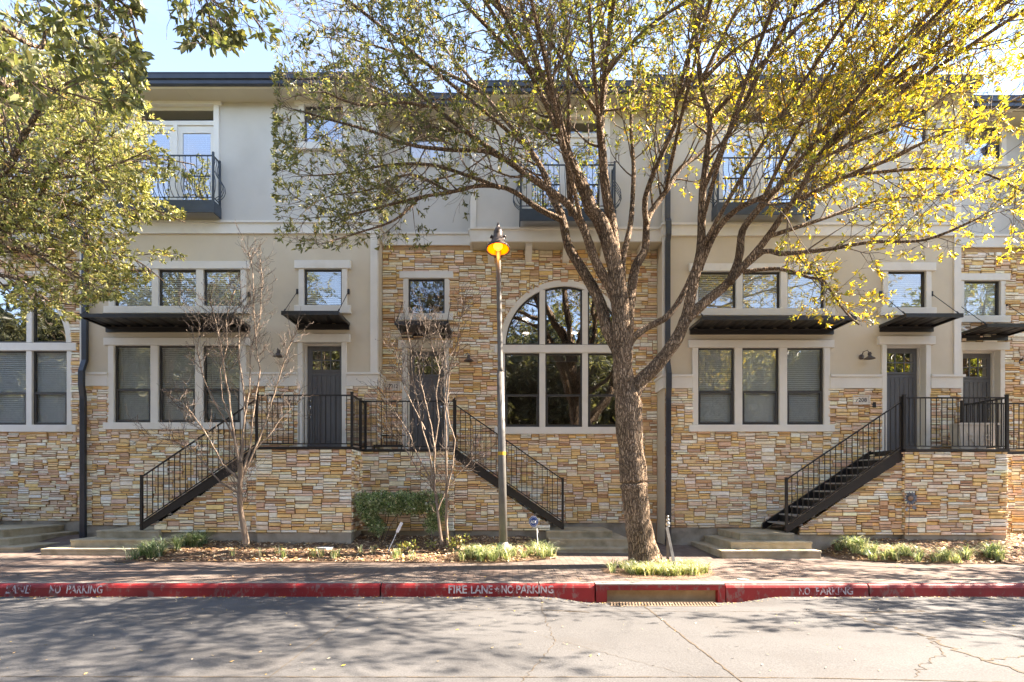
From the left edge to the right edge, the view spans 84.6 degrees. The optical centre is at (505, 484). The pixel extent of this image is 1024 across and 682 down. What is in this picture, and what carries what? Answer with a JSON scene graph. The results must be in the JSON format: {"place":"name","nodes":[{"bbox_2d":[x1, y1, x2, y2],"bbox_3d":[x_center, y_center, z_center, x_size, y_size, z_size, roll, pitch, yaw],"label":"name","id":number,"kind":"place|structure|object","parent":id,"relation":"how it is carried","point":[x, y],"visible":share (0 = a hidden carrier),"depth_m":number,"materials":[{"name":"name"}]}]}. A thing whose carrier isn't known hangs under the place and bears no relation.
{"place":"outdoors","nodes":[
{"label":"outdoors","id":0,"kind":"place"},
{"bbox_2d":[373,435,404,448],"bbox_3d":[-2.627,-0.956,12.702,0.660,0.375,0.404,0,0,0],"label":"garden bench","id":1,"kind":"object","parent":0,"point":[390,441],"visible":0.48,"depth_m":12.88,"materials":[{"name":"black metal"}]},
{"bbox_2d":[0,596,1023,681],"bbox_3d":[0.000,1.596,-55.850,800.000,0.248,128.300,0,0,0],"label":"road","id":2,"kind":"structure","parent":0,"point":[412,639],"depth_m":5.68,"materials":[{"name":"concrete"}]},
{"bbox_2d":[0,0,280,118],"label":"street tree","id":3,"kind":"object","parent":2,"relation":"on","point":[228,38],"visible":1,"depth_m":5.06,"materials":[{"name":"green plant"}]},
{"bbox_2d":[0,582,1023,602],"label":"kerb","id":4,"kind":"structure","parent":2,"relation":"on","point":[734,591],"depth_m":8.21,"materials":[{"name":"red paint"}]},
{"bbox_2d":[0,562,1023,675],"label":"fallen leaves","id":5,"kind":"object","parent":2,"relation":"on","point":[499,596],"visible":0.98,"depth_m":8.09,"materials":[{"name":"brown plant"}]},
{"bbox_2d":[594,581,724,605],"bbox_3d":[2.253,1.609,8.180,1.882,0.323,0.560,0,0,0],"label":"storm drain","id":6,"kind":"object","parent":2,"relation":"on","point":[605,591],"visible":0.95,"depth_m":8.25,"materials":[{"name":"red paint"}]},
{"bbox_2d":[0,534,1023,581],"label":"pavement","id":7,"kind":"structure","parent":0,"point":[28,566],"depth_m":9.44,"materials":[{"name":"concrete"}]},
{"bbox_2d":[0,524,77,551],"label":"front steps","id":8,"kind":"structure","parent":7,"relation":"on","point":[20,537],"depth_m":11.99,"materials":[{"name":"concrete"}]},
{"bbox_2d":[0,78,79,533],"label":"townhouse","id":9,"kind":"structure","parent":7,"relation":"on","point":[39,417],"depth_m":13.22,"materials":[{"name":"stone"}]},
{"bbox_2d":[0,278,72,342],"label":"window","id":10,"kind":"structure","parent":9,"relation":"in","point":[40,327],"depth_m":13.28,"materials":[{"name":"clear glass"}]},
{"bbox_2d":[0,343,77,431],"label":"window","id":11,"kind":"structure","parent":9,"relation":"in","point":[31,414],"depth_m":13.33,"materials":[{"name":"clear glass"}]},
{"bbox_2d":[0,0,206,324],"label":"street tree","id":12,"kind":"object","parent":7,"relation":"on","point":[16,213],"visible":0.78,"depth_m":8.84,"materials":[{"name":"green plant"}]},
{"bbox_2d":[40,526,172,555],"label":"front steps","id":13,"kind":"structure","parent":7,"relation":"on","point":[108,542],"depth_m":11.07,"materials":[{"name":"concrete"}]},
{"bbox_2d":[50,72,385,543],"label":"townhouse","id":14,"kind":"structure","parent":7,"relation":"on","point":[307,480],"depth_m":12.57,"materials":[{"name":"paint"}]},
{"bbox_2d":[130,101,221,203],"bbox_3d":[-7.401,-7.430,12.620,2.115,2.412,0.181,0,0,0],"label":"window","id":15,"kind":"structure","parent":14,"relation":"in","point":[181,127],"depth_m":12.62,"materials":[{"name":"white paint"}]},
{"bbox_2d":[103,338,249,429],"bbox_3d":[-7.346,-2.254,12.617,3.239,2.043,0.205,0,0,0],"label":"window","id":16,"kind":"structure","parent":14,"relation":"in","point":[134,364],"depth_m":12.64,"materials":[{"name":"grey glass"}]},
{"bbox_2d":[103,261,249,313],"bbox_3d":[-7.338,-4.400,12.617,3.235,1.164,0.205,0,0,0],"label":"window","id":17,"kind":"structure","parent":14,"relation":"in","point":[214,269],"depth_m":12.56,"materials":[{"name":"clear glass"}]},
{"bbox_2d":[294,260,350,313],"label":"window","id":18,"kind":"structure","parent":14,"relation":"in","point":[309,287],"depth_m":12.56,"materials":[{"name":"clear glass"}]},
{"bbox_2d":[294,101,352,150],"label":"window","id":19,"kind":"structure","parent":14,"relation":"in","point":[300,104],"depth_m":12.56,"materials":[{"name":"white metal"}]},
{"bbox_2d":[307,346,340,446],"bbox_3d":[-4.107,-1.959,12.782,0.813,2.378,0.115,0,0,0],"label":"door","id":20,"kind":"structure","parent":14,"relation":"in","point":[323,362],"depth_m":12.81,"materials":[{"name":"grey paint"}]},
{"bbox_2d":[115,534,554,562],"bbox_3d":[-3.175,1.224,11.670,8.450,0.464,3.060,0,0,0],"label":"planting bed","id":21,"kind":"object","parent":7,"relation":"on","point":[191,550],"visible":0.5,"depth_m":10.68,"materials":[{"name":"soil"}]},
{"bbox_2d":[118,529,217,559],"bbox_3d":[-6.408,1.122,10.755,1.137,0.499,1.929,0,0,42],"label":"ground cover","id":22,"kind":"object","parent":21,"relation":"on","point":[155,549],"visible":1,"depth_m":10.70,"materials":[{"name":"green plant"}]},
{"bbox_2d":[125,221,317,543],"bbox_3d":[-5.374,-1.929,10.721,3.448,6.114,1.415,0,0,-22],"label":"bare tree","id":23,"kind":"object","parent":21,"relation":"on","point":[241,469],"visible":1,"depth_m":10.70,"materials":[{"name":"brown plant"}]},
{"bbox_2d":[228,544,415,558],"bbox_3d":[-3.453,1.258,10.515,3.618,0.233,0.584,0,0,0],"label":"ground cover","id":24,"kind":"object","parent":21,"relation":"on","point":[333,556],"visible":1,"depth_m":10.47,"materials":[{"name":"green plant"}]},
{"bbox_2d":[317,546,333,549],"bbox_3d":[-3.516,1.239,10.953,0.340,0.055,0.244,0,0,18],"label":"flat stone","id":25,"kind":"object","parent":21,"relation":"on","point":[327,547],"visible":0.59,"depth_m":10.87,"materials":[{"name":"white stone"}]},
{"bbox_2d":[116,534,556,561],"bbox_3d":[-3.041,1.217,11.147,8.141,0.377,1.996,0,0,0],"label":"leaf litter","id":26,"kind":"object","parent":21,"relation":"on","point":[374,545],"visible":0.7,"depth_m":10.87,"materials":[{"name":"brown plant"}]},
{"bbox_2d":[388,522,402,551],"bbox_3d":[-2.096,0.984,10.669,0.294,0.562,0.059,0,0,-20],"label":"plant marker","id":27,"kind":"object","parent":26,"relation":"on","point":[399,527],"visible":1,"depth_m":10.69,"materials":[{"name":"white"}]},
{"bbox_2d":[353,488,444,541],"bbox_3d":[-2.164,0.619,11.564,1.940,1.134,0.768,0,0,0],"label":"hedge","id":28,"kind":"object","parent":21,"relation":"on","point":[369,506],"visible":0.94,"depth_m":11.42,"materials":[{"name":"green plant"}]},
{"bbox_2d":[396,539,418,550],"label":"shrub","id":29,"kind":"object","parent":21,"relation":"on","point":[406,545],"visible":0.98,"depth_m":10.82,"materials":[{"name":"green plant"}]},
{"bbox_2d":[356,279,497,544],"bbox_3d":[-1.452,-1.364,10.900,2.380,5.068,1.774,0,0,21],"label":"bare tree","id":30,"kind":"object","parent":21,"relation":"on","point":[433,482],"visible":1,"depth_m":10.89,"materials":[{"name":"brown plant"}]},
{"bbox_2d":[425,539,437,549],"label":"shrub","id":31,"kind":"object","parent":21,"relation":"on","point":[432,546],"visible":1,"depth_m":10.95,"materials":[{"name":"green plant"}]},
{"bbox_2d":[446,533,470,550],"bbox_3d":[-0.913,1.094,10.820,0.518,0.401,0.383,0,0,0],"label":"shrub","id":32,"kind":"object","parent":21,"relation":"on","point":[455,545],"visible":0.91,"depth_m":10.79,"materials":[{"name":"green plant"}]},
{"bbox_2d":[486,222,510,551],"bbox_3d":[-0.119,-1.856,10.788,0.456,6.371,0.580,0,0,33],"label":"street lamp","id":33,"kind":"object","parent":21,"relation":"on","point":[498,247],"visible":0.88,"depth_m":10.79,"materials":[{"name":"metal"}]},
{"bbox_2d":[452,539,565,561],"bbox_3d":[0.052,1.223,10.608,2.387,0.345,1.187,0,0,-13],"label":"ground cover","id":34,"kind":"object","parent":21,"relation":"on","point":[479,552],"visible":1,"depth_m":10.50,"materials":[{"name":"green plant"}]},
{"bbox_2d":[529,516,537,543],"bbox_3d":[0.547,0.975,10.996,0.193,0.727,0.033,0,0,0],"label":"yard sign","id":35,"kind":"object","parent":21,"relation":"on","point":[533,521],"visible":0.98,"depth_m":10.98,"materials":[{"name":"blue"}]},
{"bbox_2d":[359,80,661,544],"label":"townhouse","id":36,"kind":"structure","parent":7,"relation":"on","point":[562,459],"depth_m":13.20,"materials":[{"name":"stone"}]},
{"bbox_2d":[399,271,452,320],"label":"window","id":37,"kind":"structure","parent":36,"relation":"in","point":[407,276],"depth_m":13.17,"materials":[{"name":"white metal"}]},
{"bbox_2d":[400,122,453,165],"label":"window","id":38,"kind":"structure","parent":36,"relation":"in","point":[446,154],"depth_m":13.19,"materials":[{"name":"white metal"}]},
{"bbox_2d":[410,352,443,448],"bbox_3d":[-1.887,-1.965,13.422,0.822,2.430,0.115,0,0,0],"label":"door","id":39,"kind":"structure","parent":36,"relation":"in","point":[426,422],"depth_m":13.45,"materials":[{"name":"grey paint"}]},
{"bbox_2d":[502,280,611,344],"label":"window","id":40,"kind":"structure","parent":36,"relation":"in","point":[554,312],"depth_m":13.28,"materials":[{"name":"clear glass"}]},
{"bbox_2d":[494,345,632,433],"bbox_3d":[1.355,-2.231,13.230,3.249,2.088,0.150,0,0,0],"label":"window","id":41,"kind":"structure","parent":36,"relation":"in","point":[549,389],"depth_m":13.28,"materials":[{"name":"black glass"}]},
{"bbox_2d":[519,110,612,208],"bbox_3d":[1.362,-7.302,12.800,2.115,2.341,0.181,0,0,0],"label":"window","id":42,"kind":"structure","parent":36,"relation":"in","point":[574,138],"depth_m":12.80,"materials":[{"name":"white paint"}]},
{"bbox_2d":[545,527,627,552],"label":"front steps","id":43,"kind":"structure","parent":7,"relation":"on","point":[590,540],"depth_m":11.70,"materials":[{"name":"concrete"}]},
{"bbox_2d":[602,565,714,578],"bbox_3d":[2.520,1.433,9.380,1.840,0.023,1.551,0,0,0],"label":"tree pit","id":44,"kind":"object","parent":7,"relation":"on","point":[620,571],"visible":0.44,"depth_m":8.92,"materials":[{"name":"soil"}]},
{"bbox_2d":[268,0,1023,564],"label":"street tree","id":45,"kind":"object","parent":44,"relation":"on","point":[922,38],"visible":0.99,"depth_m":9.03,"materials":[{"name":"yellow plant"}]},
{"bbox_2d":[604,558,717,575],"bbox_3d":[2.525,1.350,9.264,2.053,0.215,1.386,0,0,0],"label":"ground cover","id":46,"kind":"object","parent":44,"relation":"on","point":[684,567],"visible":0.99,"depth_m":9.07,"materials":[{"name":"green plant"}]},
{"bbox_2d":[665,515,669,559],"bbox_3d":[2.930,1.015,10.200,0.090,0.924,0.088,0,0,0],"label":"tree stake","id":47,"kind":"object","parent":44,"relation":"on","point":[667,523],"visible":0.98,"depth_m":10.18,"materials":[{"name":"metal"}]},
{"bbox_2d":[666,527,675,563],"bbox_3d":[2.881,1.129,9.810,0.057,0.750,0.664,0,0,2],"label":"tree stake","id":48,"kind":"object","parent":44,"relation":"on","point":[670,545],"visible":0.64,"depth_m":9.84,"materials":[{"name":"metal"}]},
{"bbox_2d":[691,529,821,558],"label":"front steps","id":49,"kind":"structure","parent":7,"relation":"on","point":[748,544],"depth_m":11.07,"materials":[{"name":"concrete"}]},
{"bbox_2d":[643,74,1009,549],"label":"townhouse","id":50,"kind":"structure","parent":7,"relation":"on","point":[771,415],"depth_m":12.57,"materials":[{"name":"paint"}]},
{"bbox_2d":[712,103,804,205],"bbox_3d":[5.639,-7.380,12.620,2.115,2.412,0.181,0,0,0],"label":"window","id":51,"kind":"structure","parent":50,"relation":"in","point":[753,169],"depth_m":12.63,"materials":[{"name":"white paint"}]},
{"bbox_2d":[688,340,834,431],"bbox_3d":[5.694,-2.204,12.617,3.239,2.043,0.205,0,0,0],"label":"window","id":52,"kind":"structure","parent":50,"relation":"in","point":[739,408],"depth_m":12.67,"materials":[{"name":"grey glass"}]},
{"bbox_2d":[688,263,834,315],"bbox_3d":[5.702,-4.350,12.617,3.235,1.164,0.205,0,0,0],"label":"window","id":53,"kind":"structure","parent":50,"relation":"in","point":[742,301],"depth_m":12.61,"materials":[{"name":"clear glass"}]},
{"bbox_2d":[887,348,916,450],"bbox_3d":[8.933,-1.909,12.809,0.813,2.378,0.062,0,0,0],"label":"door","id":54,"kind":"structure","parent":50,"relation":"in","point":[901,362],"depth_m":12.81,"materials":[{"name":"grey paint"}]},
{"bbox_2d":[878,262,936,315],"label":"window","id":55,"kind":"structure","parent":50,"relation":"in","point":[904,277],"depth_m":12.56,"materials":[{"name":"clear glass"}]},
{"bbox_2d":[878,103,937,152],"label":"window","id":56,"kind":"structure","parent":50,"relation":"in","point":[928,115],"depth_m":12.56,"materials":[{"name":"white metal"}]},
{"bbox_2d":[904,492,916,534],"bbox_3d":[8.114,0.567,11.295,0.290,0.874,0.060,0,0,0],"label":"metal flower","id":57,"kind":"object","parent":50,"relation":"attached to","point":[910,498],"visible":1,"depth_m":11.29,"materials":[{"name":"grey metal"}]},
{"bbox_2d":[948,423,999,448],"bbox_3d":[9.956,-1.012,12.000,0.840,0.584,0.340,0,0,0],"label":"planter","id":58,"kind":"object","parent":50,"relation":"on","point":[971,434],"visible":0.69,"depth_m":11.86,"materials":[{"name":"plastic"}]},
{"bbox_2d":[821,533,1023,562],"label":"planting bed","id":59,"kind":"object","parent":7,"relation":"on","point":[976,555],"visible":0.34,"depth_m":10.81,"materials":[{"name":"green plant"}]},
{"bbox_2d":[826,533,1013,562],"bbox_3d":[7.867,1.181,10.560,3.336,0.467,1.276,0,0,11],"label":"ground cover","id":60,"kind":"object","parent":59,"relation":"on","point":[854,544],"visible":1,"depth_m":10.46,"materials":[{"name":"green plant"}]},
{"bbox_2d":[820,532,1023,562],"bbox_3d":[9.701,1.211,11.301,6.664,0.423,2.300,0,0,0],"label":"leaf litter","id":61,"kind":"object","parent":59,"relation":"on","point":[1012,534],"visible":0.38,"depth_m":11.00,"materials":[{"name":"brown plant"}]},
{"bbox_2d":[912,95,1023,532],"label":"townhouse","id":62,"kind":"structure","parent":7,"relation":"on","point":[992,329],"depth_m":13.21,"materials":[{"name":"stone"}]},
{"bbox_2d":[963,354,989,422],"bbox_3d":[11.153,-1.915,13.422,0.822,2.430,0.115,0,0,0],"label":"door","id":63,"kind":"structure","parent":62,"relation":"in","point":[976,367],"depth_m":13.45,"materials":[{"name":"grey paint"}]},
{"bbox_2d":[961,273,1010,322],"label":"window","id":64,"kind":"structure","parent":62,"relation":"in","point":[977,289],"depth_m":13.26,"materials":[{"name":"clear glass"}]},
{"bbox_2d":[961,124,1011,167],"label":"window","id":65,"kind":"structure","parent":62,"relation":"in","point":[1005,163],"depth_m":13.19,"materials":[{"name":"white metal"}]},
{"bbox_2d":[0,0,1023,94],"label":"sky","id":66,"kind":"structure","parent":0,"point":[255,58],"materials":[{"name":"blue"}]}
]}

